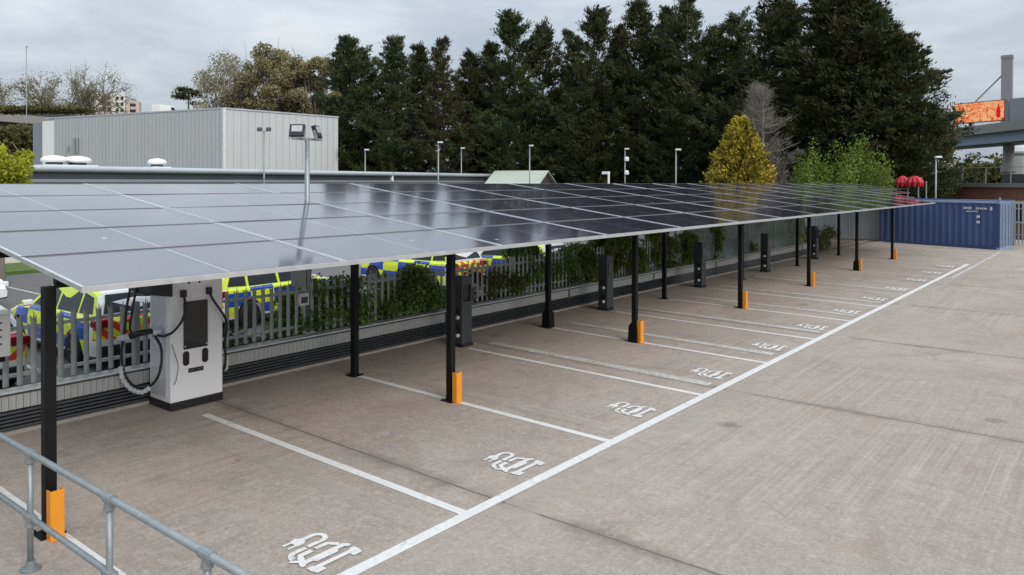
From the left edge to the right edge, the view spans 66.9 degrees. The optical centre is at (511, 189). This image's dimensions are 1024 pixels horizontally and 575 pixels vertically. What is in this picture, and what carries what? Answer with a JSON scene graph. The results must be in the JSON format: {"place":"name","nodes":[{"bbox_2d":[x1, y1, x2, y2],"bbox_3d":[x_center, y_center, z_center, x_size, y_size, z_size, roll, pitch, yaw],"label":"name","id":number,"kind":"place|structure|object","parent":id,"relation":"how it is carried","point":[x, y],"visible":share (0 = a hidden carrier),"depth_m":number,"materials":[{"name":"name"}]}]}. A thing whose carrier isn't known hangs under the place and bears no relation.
{"place":"outdoors","nodes":[
{"label":"outdoors","id":0,"kind":"place"},
{"bbox_2d":[5,262,39,274],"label":"grass verge","id":1,"kind":"object","parent":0,"point":[16,268],"depth_m":28.97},
{"bbox_2d":[574,0,694,183],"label":"conifer tree","id":2,"kind":"object","parent":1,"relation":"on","point":[641,43],"visible":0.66,"depth_m":65.09,"materials":[{"name":"green plant"}]},
{"bbox_2d":[628,4,719,182],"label":"conifer tree","id":3,"kind":"object","parent":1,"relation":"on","point":[665,9],"visible":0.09,"depth_m":68.00,"materials":[{"name":"green plant"}]},
{"bbox_2d":[0,230,760,389],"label":"yard asphalt","id":4,"kind":"structure","parent":0,"point":[32,282],"depth_m":23.24,"materials":[{"name":"asphalt"}]},
{"bbox_2d":[0,305,30,383],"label":"patrol car","id":5,"kind":"object","parent":4,"relation":"on","point":[13,355],"visible":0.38,"depth_m":12.52,"materials":[{"name":"white paint"}]},
{"bbox_2d":[0,142,36,280],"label":"broadleaf tree","id":6,"kind":"object","parent":4,"relation":"on","point":[18,169],"visible":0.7,"depth_m":24.88,"materials":[{"name":"green plant"}]},
{"bbox_2d":[11,285,149,363],"bbox_3d":[-8.629,2.467,15.893,4.420,1.592,2.080,1,1,39],"label":"patrol car","id":7,"kind":"object","parent":4,"relation":"on","point":[68,299],"visible":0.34,"depth_m":14.46,"materials":[{"name":"white paint"}]},
{"bbox_2d":[222,322,314,348],"bbox_3d":[-4.267,2.643,12.089,1.038,1.427,2.674,1,1,39],"label":"bush","id":8,"kind":"object","parent":4,"relation":"on","point":[232,342],"visible":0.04,"depth_m":11.91,"materials":[{"name":"green plant"}]},
{"bbox_2d":[222,271,329,327],"bbox_3d":[-6.238,2.432,19.792,2.080,1.592,4.420,1,1,31],"label":"patrol car","id":9,"kind":"object","parent":4,"relation":"on","point":[240,284],"visible":0.2,"depth_m":18.34,"materials":[{"name":"white paint"}]},
{"bbox_2d":[288,124,322,333],"bbox_3d":[-3.325,1.129,12.649,0.294,4.374,0.654,1,1,39],"label":"floodlight mast","id":10,"kind":"object","parent":4,"relation":"on","point":[300,278],"visible":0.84,"depth_m":12.55,"materials":[{"name":"metal"}]},
{"bbox_2d":[265,272,359,339],"bbox_3d":[-3.346,2.365,13.098,1.241,1.919,1.670,1,1,39],"label":"bush","id":11,"kind":"object","parent":4,"relation":"on","point":[323,308],"visible":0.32,"depth_m":12.83,"materials":[{"name":"green plant"}]},
{"bbox_2d":[0,237,684,387],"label":"palisade fence","id":12,"kind":"object","parent":4,"relation":"on","point":[19,327],"visible":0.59,"depth_m":11.66,"materials":[{"name":"metal"}]},
{"bbox_2d":[322,261,445,325],"bbox_3d":[-2.351,2.330,14.272,1.480,2.016,2.578,1,1,39],"label":"bush","id":13,"kind":"object","parent":4,"relation":"on","point":[410,301],"visible":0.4,"depth_m":14.14,"materials":[{"name":"green plant"}]},
{"bbox_2d":[360,252,486,286],"bbox_3d":[-3.036,2.379,25.564,4.420,1.592,2.080,1,1,39],"label":"patrol car","id":14,"kind":"object","parent":4,"relation":"on","point":[379,268],"visible":0.31,"depth_m":24.60,"materials":[{"name":"yellow paint"}]},
{"bbox_2d":[435,265,526,309],"bbox_3d":[-0.882,2.452,16.111,1.321,1.748,3.067,1,1,39],"label":"bush","id":15,"kind":"object","parent":4,"relation":"on","point":[497,279],"visible":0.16,"depth_m":16.24,"materials":[{"name":"green plant"}]},
{"bbox_2d":[479,243,565,274],"bbox_3d":[-0.040,2.374,26.758,4.420,1.592,2.080,1,1,39],"label":"patrol car","id":16,"kind":"object","parent":4,"relation":"on","point":[488,255],"visible":0.09,"depth_m":26.08,"materials":[{"name":"white paint"}]},
{"bbox_2d":[493,245,584,295],"bbox_3d":[0.553,2.203,17.977,1.234,2.192,2.928,1,1,39],"label":"bush","id":17,"kind":"object","parent":4,"relation":"on","point":[570,266],"visible":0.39,"depth_m":17.71,"materials":[{"name":"green plant"}]},
{"bbox_2d":[558,236,651,283],"bbox_3d":[2.494,1.984,20.149,1.295,2.628,3.847,1,1,39],"label":"bush","id":18,"kind":"object","parent":4,"relation":"on","point":[616,249],"visible":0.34,"depth_m":19.68,"materials":[{"name":"green plant"}]},
{"bbox_2d":[641,230,699,270],"bbox_3d":[4.722,2.018,22.795,1.095,2.479,3.321,1,1,39],"label":"bush","id":19,"kind":"object","parent":4,"relation":"on","point":[689,239],"visible":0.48,"depth_m":22.18,"materials":[{"name":"green plant"}]},
{"bbox_2d":[627,0,735,182],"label":"conifer tree","id":20,"kind":"object","parent":4,"relation":"on","point":[672,119],"visible":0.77,"depth_m":62.62,"materials":[{"name":"green plant"}]},
{"bbox_2d":[671,21,743,182],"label":"conifer tree","id":21,"kind":"object","parent":4,"relation":"on","point":[715,59],"visible":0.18,"depth_m":63.71,"materials":[{"name":"green plant"}]},
{"bbox_2d":[700,226,725,260],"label":"bush","id":22,"kind":"object","parent":4,"relation":"on","point":[718,238],"visible":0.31,"depth_m":24.92,"materials":[{"name":"green plant"}]},
{"bbox_2d":[699,115,777,223],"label":"golden conifer","id":23,"kind":"object","parent":4,"relation":"on","point":[738,156],"visible":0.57,"depth_m":44.24,"materials":[{"name":"yellow plant"}]},
{"bbox_2d":[673,0,836,180],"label":"conifer tree","id":24,"kind":"object","parent":4,"relation":"on","point":[773,16],"visible":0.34,"depth_m":55.84,"materials":[{"name":"green plant"}]},
{"bbox_2d":[738,79,805,182],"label":"bare tree","id":25,"kind":"object","parent":4,"relation":"on","point":[758,113],"visible":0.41,"depth_m":48.30,"materials":[{"name":"plant"}]},
{"bbox_2d":[733,0,816,150],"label":"conifer tree","id":26,"kind":"object","parent":4,"relation":"on","point":[792,8],"visible":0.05,"depth_m":58.48,"materials":[{"name":"green plant"}]},
{"bbox_2d":[732,0,867,182],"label":"conifer tree","id":27,"kind":"object","parent":4,"relation":"on","point":[818,10],"visible":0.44,"depth_m":52.24,"materials":[{"name":"green plant"}]},
{"bbox_2d":[752,0,981,182],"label":"conifer tree","id":28,"kind":"object","parent":4,"relation":"on","point":[839,31],"visible":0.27,"depth_m":50.25,"materials":[{"name":"green plant"}]},
{"bbox_2d":[871,146,900,194],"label":"shrub","id":29,"kind":"object","parent":4,"relation":"on","point":[886,180],"visible":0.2,"depth_m":44.85,"materials":[{"name":"green plant"}]},
{"bbox_2d":[791,1,981,198],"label":"conifer tree","id":30,"kind":"object","parent":4,"relation":"on","point":[886,20],"visible":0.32,"depth_m":48.94,"materials":[{"name":"green plant"}]},
{"bbox_2d":[822,27,979,198],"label":"conifer tree","id":31,"kind":"object","parent":4,"relation":"on","point":[908,61],"visible":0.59,"depth_m":47.56,"materials":[{"name":"green plant"}]},
{"bbox_2d":[0,240,1023,574],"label":"car park slab","id":32,"kind":"object","parent":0,"point":[886,440],"visible":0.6,"depth_m":8.63,"materials":[{"name":"concrete"}]},
{"bbox_2d":[0,310,12,361],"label":"electrical cabinet","id":33,"kind":"object","parent":32,"relation":"on","point":[5,349],"visible":1,"depth_m":8.84,"materials":[{"name":"metal"}]},
{"bbox_2d":[46,486,64,542],"bbox_3d":[-3.787,2.693,6.439,0.105,0.410,0.120,1,1,38],"label":"post guard","id":34,"kind":"object","parent":32,"relation":"on","point":[55,515],"visible":0.88,"depth_m":6.41,"materials":[{"name":"orange paint"}]},
{"bbox_2d":[0,486,126,574],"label":"road marking","id":35,"kind":"object","parent":32,"relation":"on","point":[8,494],"depth_m":6.42,"materials":[{"name":"white paint"}]},
{"bbox_2d":[0,432,252,574],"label":"handrail","id":36,"kind":"object","parent":32,"relation":"on","point":[208,557],"visible":1,"depth_m":5.22,"materials":[{"name":"metal"}]},
{"bbox_2d":[116,278,228,411],"bbox_3d":[-4.407,1.827,10.183,0.744,1.980,1.331,1,1,39],"label":"rapid charger","id":37,"kind":"object","parent":32,"relation":"on","point":[188,364],"visible":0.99,"depth_m":10.03,"materials":[{"name":"white plastic"}]},
{"bbox_2d":[283,533,360,572],"bbox_3d":[-1.593,2.924,6.280,0.590,0.004,0.512,1,1,38],"label":"electric car symbol","id":38,"kind":"object","parent":32,"relation":"on","point":[302,561],"visible":1,"depth_m":6.26,"materials":[{"name":"white paint"}]},
{"bbox_2d":[202,413,465,513],"bbox_3d":[-2.159,2.879,8.404,4.380,0.062,0.100,1,1,39],"label":"road marking","id":39,"kind":"object","parent":32,"relation":"on","point":[439,503],"visible":1,"depth_m":8.07,"materials":[{"name":"white paint"}]},
{"bbox_2d":[0,242,806,435],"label":"boundary wall","id":40,"kind":"structure","parent":32,"relation":"on","point":[79,397],"depth_m":12.51,"materials":[{"name":"grey concrete"}]},
{"bbox_2d":[452,371,461,403],"bbox_3d":[-0.732,2.659,10.435,0.105,0.410,0.120,1,1,37],"label":"post guard","id":41,"kind":"object","parent":32,"relation":"on","point":[457,388],"visible":1,"depth_m":10.40,"materials":[{"name":"orange paint"}]},
{"bbox_2d":[455,275,472,347],"bbox_3d":[-0.903,2.159,13.905,0.280,1.268,0.320,1,1,39],"label":"slim charger","id":42,"kind":"object","parent":32,"relation":"on","point":[463,315],"visible":0.88,"depth_m":13.80,"materials":[{"name":"grey plastic"}]},
{"bbox_2d":[0,183,934,540],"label":"solar canopy","id":43,"kind":"object","parent":32,"relation":"on","point":[84,237],"visible":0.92,"depth_m":11.00,"materials":[{"name":"glass"}]},
{"bbox_2d":[358,375,608,441],"bbox_3d":[-0.641,2.861,10.390,4.480,0.063,0.100,1,1,39],"label":"road marking","id":44,"kind":"object","parent":32,"relation":"on","point":[503,413],"visible":1,"depth_m":10.01,"materials":[{"name":"white paint"}]},
{"bbox_2d":[483,452,543,474],"bbox_3d":[-0.024,2.907,8.261,0.590,0.004,0.512,1,1,39],"label":"electric car symbol","id":45,"kind":"object","parent":32,"relation":"on","point":[516,465],"visible":1,"depth_m":8.24,"materials":[{"name":"white paint"}]},
{"bbox_2d":[468,348,701,395],"bbox_3d":[0.956,2.846,12.315,4.380,0.062,0.100,1,1,39],"label":"road marking","id":46,"kind":"object","parent":32,"relation":"on","point":[679,390],"visible":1,"depth_m":12.11,"materials":[{"name":"white paint"}]},
{"bbox_2d":[488,342,711,385],"bbox_3d":[1.279,2.837,12.825,4.250,0.060,0.200,1,1,39],"label":"worn marking","id":47,"kind":"object","parent":32,"relation":"on","point":[610,365],"visible":1,"depth_m":12.62,"materials":[{"name":"paint"}]},
{"bbox_2d":[597,255,613,310],"bbox_3d":[2.153,2.124,17.837,0.280,1.268,0.320,1,1,39],"label":"slim charger","id":48,"kind":"object","parent":32,"relation":"on","point":[605,282],"visible":1,"depth_m":17.75,"materials":[{"name":"black plastic"}]},
{"bbox_2d":[607,402,656,416],"bbox_3d":[1.536,2.890,10.220,0.590,0.004,0.512,1,1,40],"label":"electric car symbol","id":49,"kind":"object","parent":32,"relation":"on","point":[632,411],"visible":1,"depth_m":10.20,"materials":[{"name":"white paint"}]},
{"bbox_2d":[337,264,968,574],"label":"road marking","id":50,"kind":"object","parent":32,"relation":"on","point":[406,544],"visible":1,"depth_m":8.18,"materials":[{"name":"white paint"}]},
{"bbox_2d":[554,327,765,362],"bbox_3d":[2.474,2.828,14.302,4.480,0.063,0.100,1,1,39],"label":"road marking","id":51,"kind":"object","parent":32,"relation":"on","point":[665,346],"visible":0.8,"depth_m":13.96,"materials":[{"name":"white paint"}]},
{"bbox_2d":[570,322,773,354],"bbox_3d":[2.898,2.820,14.858,4.250,0.060,0.200,1,1,39],"label":"worn marking","id":52,"kind":"object","parent":32,"relation":"on","point":[697,342],"visible":1,"depth_m":14.57,"materials":[{"name":"paint"}]},
{"bbox_2d":[693,242,706,287],"bbox_3d":[5.268,2.091,21.748,0.280,1.268,0.320,1,1,39],"label":"slim charger","id":53,"kind":"object","parent":32,"relation":"on","point":[699,264],"visible":1,"depth_m":21.66,"materials":[{"name":"black plastic"}]},
{"bbox_2d":[616,311,812,338],"bbox_3d":[4.071,2.813,16.226,4.380,0.062,0.100,1,1,39],"label":"road marking","id":54,"kind":"object","parent":32,"relation":"on","point":[719,325],"visible":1,"depth_m":16.00,"materials":[{"name":"white paint"}]},
{"bbox_2d":[631,307,819,332],"bbox_3d":[4.506,2.803,16.877,4.250,0.060,0.200,1,1,39],"label":"worn marking","id":55,"kind":"object","parent":32,"relation":"on","point":[729,319],"visible":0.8,"depth_m":16.67,"materials":[{"name":"paint"}]},
{"bbox_2d":[685,218,804,263],"bbox_3d":[8.597,2.089,27.566,0.060,2.000,10.970,1,1,39],"label":"fence","id":56,"kind":"object","parent":32,"relation":"on","point":[754,235],"visible":0.43,"depth_m":27.37,"materials":[{"name":"metal"}]},
{"bbox_2d":[760,233,770,271],"bbox_3d":[8.351,2.060,25.556,0.280,1.268,0.320,1,1,39],"label":"slim charger","id":57,"kind":"object","parent":32,"relation":"on","point":[765,252],"visible":1,"depth_m":25.46,"materials":[{"name":"black plastic"}]},
{"bbox_2d":[680,295,853,315],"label":"worn marking","id":58,"kind":"object","parent":32,"relation":"on","point":[772,305],"visible":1,"depth_m":18.58,"materials":[{"name":"paint"}]},
{"bbox_2d":[720,285,880,302],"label":"worn marking","id":59,"kind":"object","parent":32,"relation":"on","point":[803,294],"visible":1,"depth_m":20.55,"materials":[{"name":"paint"}]},
{"bbox_2d":[811,226,818,258],"bbox_3d":[11.637,2.022,29.843,0.280,1.268,0.320,1,1,39],"label":"slim charger","id":60,"kind":"object","parent":32,"relation":"on","point":[814,242],"visible":0.94,"depth_m":29.74,"materials":[{"name":"black plastic"}]},
{"bbox_2d":[879,200,1013,249],"bbox_3d":[20.753,1.585,37.225,1.900,2.210,5.340,0,1,-41],"label":"shipping container","id":61,"kind":"object","parent":32,"relation":"on","point":[972,224],"visible":0.91,"depth_m":36.12,"materials":[{"name":"blue metal"}]},
{"bbox_2d":[1000,202,1012,247],"bbox_3d":[22.501,1.591,35.270,1.698,2.009,0.100,0,1,-41],"label":"door","id":62,"kind":"structure","parent":61,"relation":"in","point":[1006,209],"depth_m":35.26,"materials":[{"name":"blue metal"}]},
{"bbox_2d":[911,198,1015,244],"bbox_3d":[21.966,1.566,39.322,1.850,2.170,5.836,0,1,-41],"label":"shipping container","id":63,"kind":"object","parent":32,"relation":"on","point":[975,200],"visible":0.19,"depth_m":37.71,"materials":[{"name":"blue metal"}]},
{"bbox_2d":[999,197,1023,243],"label":"palisade gate","id":64,"kind":"structure","parent":32,"relation":"on","point":[1018,208],"depth_m":37.26,"materials":[{"name":"metal"}]},
{"bbox_2d":[0,0,1023,174],"label":"sky","id":65,"kind":"structure","parent":0,"point":[157,46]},
{"bbox_2d":[770,235,879,251],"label":"bare earth","id":66,"kind":"structure","parent":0,"point":[843,242],"depth_m":37.84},
{"bbox_2d":[679,209,879,239],"bbox_3d":[14.378,1.581,42.880,11.615,2.020,0.100,1,1,43],"label":"boarded fence","id":67,"kind":"object","parent":66,"relation":"on","point":[869,224],"visible":0.14,"depth_m":39.95,"materials":[{"name":"wood"}]},
{"bbox_2d":[782,138,834,182],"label":"shrub","id":68,"kind":"object","parent":66,"relation":"on","point":[808,174],"visible":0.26,"depth_m":46.27,"materials":[{"name":"green plant"}]},
{"bbox_2d":[804,224,843,250],"bbox_3d":[13.414,2.120,33.644,1.163,1.141,3.590,1,1,39],"label":"bush","id":69,"kind":"object","parent":66,"relation":"on","point":[827,234],"visible":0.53,"depth_m":34.11,"materials":[{"name":"green plant"}]},
{"bbox_2d":[822,130,885,185],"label":"shrub","id":70,"kind":"object","parent":66,"relation":"on","point":[862,169],"visible":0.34,"depth_m":45.94,"materials":[{"name":"green plant"}]},
{"label":"ground","id":71,"kind":"structure","parent":0,"visible":0},
{"bbox_2d":[0,78,56,106],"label":"birch tree","id":72,"kind":"object","parent":71,"relation":"on","point":[2,97],"visible":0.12,"depth_m":145.17,"materials":[{"name":"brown plant"}]},
{"bbox_2d":[0,61,141,115],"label":"birch tree","id":73,"kind":"object","parent":71,"relation":"on","point":[42,95],"visible":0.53,"depth_m":146.55,"materials":[{"name":"brown plant"}]},
{"bbox_2d":[52,63,120,115],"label":"birch tree","id":74,"kind":"object","parent":71,"relation":"on","point":[89,94],"visible":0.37,"depth_m":146.44,"materials":[{"name":"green plant"}]},
{"bbox_2d":[94,93,140,114],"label":"tower block","id":75,"kind":"structure","parent":71,"relation":"on","point":[136,105],"depth_m":369.35,"materials":[{"name":"concrete"}]},
{"bbox_2d":[0,113,351,143],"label":"flyover","id":76,"kind":"object","parent":71,"relation":"on","point":[17,118],"depth_m":111.10,"materials":[{"name":"concrete"}]},
{"bbox_2d":[33,107,338,170],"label":"grey warehouse","id":77,"kind":"structure","parent":71,"relation":"on","point":[223,138],"depth_m":63.16,"materials":[{"name":"white paint"}]},
{"bbox_2d":[170,85,202,108],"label":"pine tree","id":78,"kind":"object","parent":71,"relation":"on","point":[182,92],"visible":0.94,"depth_m":110.05,"materials":[{"name":"green plant"}]},
{"bbox_2d":[190,47,260,108],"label":"broadleaf tree","id":79,"kind":"object","parent":71,"relation":"on","point":[224,89],"visible":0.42,"depth_m":85.21,"materials":[{"name":"green plant"}]},
{"bbox_2d":[5,165,491,262],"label":"building","id":80,"kind":"structure","parent":71,"relation":"on","point":[51,174],"depth_m":41.48,"materials":[{"name":"grey metal"}]},
{"bbox_2d":[40,155,73,165],"bbox_3d":[-20.618,-1.289,34.926,1.178,0.535,1.178,1,1,39],"label":"roof vent","id":81,"kind":"object","parent":80,"relation":"on","point":[53,160],"visible":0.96,"depth_m":34.60,"materials":[{"name":"white paint"}]},
{"bbox_2d":[65,156,97,165],"bbox_3d":[-20.087,-1.297,35.829,1.292,0.535,1.292,1,1,39],"label":"roof vent","id":82,"kind":"object","parent":80,"relation":"on","point":[78,160],"visible":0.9,"depth_m":35.48,"materials":[{"name":"white paint"}]},
{"bbox_2d":[221,38,317,114],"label":"broadleaf tree","id":83,"kind":"object","parent":71,"relation":"on","point":[280,67],"visible":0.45,"depth_m":83.72,"materials":[{"name":"green plant"}]},
{"bbox_2d":[284,56,349,116],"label":"broadleaf tree","id":84,"kind":"object","parent":71,"relation":"on","point":[304,68],"visible":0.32,"depth_m":82.62,"materials":[{"name":"green plant"}]},
{"bbox_2d":[306,33,386,170],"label":"conifer tree","id":85,"kind":"object","parent":71,"relation":"on","point":[342,76],"visible":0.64,"depth_m":70.33,"materials":[{"name":"green plant"}]},
{"bbox_2d":[335,44,405,171],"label":"conifer tree","id":86,"kind":"object","parent":71,"relation":"on","point":[370,75],"visible":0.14,"depth_m":72.72,"materials":[{"name":"green plant"}]},
{"bbox_2d":[341,34,433,172],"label":"conifer tree","id":87,"kind":"object","parent":71,"relation":"on","point":[391,88],"visible":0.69,"depth_m":69.36,"materials":[{"name":"green plant"}]},
{"bbox_2d":[366,40,452,171],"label":"conifer tree","id":88,"kind":"object","parent":71,"relation":"on","point":[420,58],"visible":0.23,"depth_m":72.41,"materials":[{"name":"green plant"}]},
{"bbox_2d":[400,35,499,173],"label":"conifer tree","id":89,"kind":"object","parent":71,"relation":"on","point":[440,79],"visible":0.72,"depth_m":69.11,"materials":[{"name":"green plant"}]},
{"bbox_2d":[425,47,496,173],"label":"conifer tree","id":90,"kind":"object","parent":71,"relation":"on","point":[470,61],"visible":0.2,"depth_m":74.16,"materials":[{"name":"green plant"}]},
{"bbox_2d":[450,38,521,173],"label":"conifer tree","id":91,"kind":"object","parent":71,"relation":"on","point":[484,74],"visible":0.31,"depth_m":71.87,"materials":[{"name":"green plant"}]},
{"bbox_2d":[445,8,562,182],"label":"conifer tree","id":92,"kind":"object","parent":71,"relation":"on","point":[511,29],"visible":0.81,"depth_m":67.98,"materials":[{"name":"green plant"}]},
{"bbox_2d":[485,171,555,183],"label":"gabled shed","id":93,"kind":"structure","parent":71,"relation":"on","point":[500,177],"depth_m":64.18,"materials":[{"name":"green metal"}]},
{"bbox_2d":[501,15,599,182],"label":"conifer tree","id":94,"kind":"object","parent":71,"relation":"on","point":[548,75],"visible":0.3,"depth_m":70.20,"materials":[{"name":"green plant"}]},
{"bbox_2d":[526,27,598,182],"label":"conifer tree","id":95,"kind":"object","parent":71,"relation":"on","point":[568,32],"visible":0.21,"depth_m":72.11,"materials":[{"name":"green plant"}]},
{"bbox_2d":[530,4,661,183],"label":"conifer tree","id":96,"kind":"object","parent":71,"relation":"on","point":[597,31],"visible":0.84,"depth_m":65.31,"materials":[{"name":"green plant"}]},
{"bbox_2d":[571,22,658,182],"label":"conifer tree","id":97,"kind":"object","parent":71,"relation":"on","point":[615,43],"visible":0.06,"depth_m":69.29,"materials":[{"name":"green plant"}]},
{"bbox_2d":[683,5,768,178],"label":"conifer tree","id":98,"kind":"object","parent":71,"relation":"on","point":[734,20],"visible":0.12,"depth_m":64.66,"materials":[{"name":"green plant"}]},
{"bbox_2d":[894,176,926,198],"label":"red domes","id":99,"kind":"structure","parent":71,"relation":"on","point":[911,181],"depth_m":44.16,"materials":[{"name":"metal"}]},
{"bbox_2d":[923,95,966,172],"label":"broadleaf tree","id":100,"kind":"object","parent":71,"relation":"on","point":[952,150],"visible":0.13,"depth_m":56.69,"materials":[{"name":"green plant"}]},
{"bbox_2d":[944,152,1002,182],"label":"scrub bank","id":101,"kind":"structure","parent":71,"relation":"on","point":[993,175],"depth_m":125.80,"materials":[{"name":"plant"}]},
{"bbox_2d":[928,166,1023,239],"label":"brick building","id":102,"kind":"structure","parent":71,"relation":"on","point":[1010,187],"depth_m":47.56,"materials":[{"name":"brick"}]},
{"bbox_2d":[954,119,1023,173],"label":"flyover","id":103,"kind":"object","parent":71,"relation":"on","point":[1008,136],"visible":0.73,"depth_m":77.99,"materials":[{"name":"concrete"}]},
{"bbox_2d":[954,99,1007,125],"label":"advert screen","id":104,"kind":"object","parent":103,"relation":"on","point":[988,111],"visible":0.95,"depth_m":79.45,"materials":[{"name":"orange glass"}]},
{"bbox_2d":[975,54,1013,121],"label":"pylon","id":105,"kind":"object","parent":103,"relation":"on","point":[1006,76],"visible":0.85,"depth_m":82.13,"materials":[{"name":"grey paint"}]},
{"bbox_2d":[1010,98,1023,120],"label":"blank board","id":106,"kind":"object","parent":103,"relation":"on","point":[1016,108],"visible":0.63,"depth_m":80.95,"materials":[{"name":"grey paint"}]},
{"bbox_2d":[1014,145,1023,173],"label":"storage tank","id":107,"kind":"object","parent":71,"relation":"on","point":[1019,157],"visible":0.34,"depth_m":90.22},
{"bbox_3d":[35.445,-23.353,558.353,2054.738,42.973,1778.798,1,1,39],"label":"hills","id":108,"kind":"structure","parent":0,"visible":0},
{"bbox_2d":[0,123,32,163],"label":"scrub bank","id":109,"kind":"structure","parent":108,"relation":"on","point":[20,137],"depth_m":82.68,"materials":[{"name":"plant"}]},
{"bbox_2d":[0,104,110,115],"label":"scrub bank","id":110,"kind":"structure","parent":108,"relation":"on","point":[34,110],"depth_m":98.67,"materials":[{"name":"plant"}]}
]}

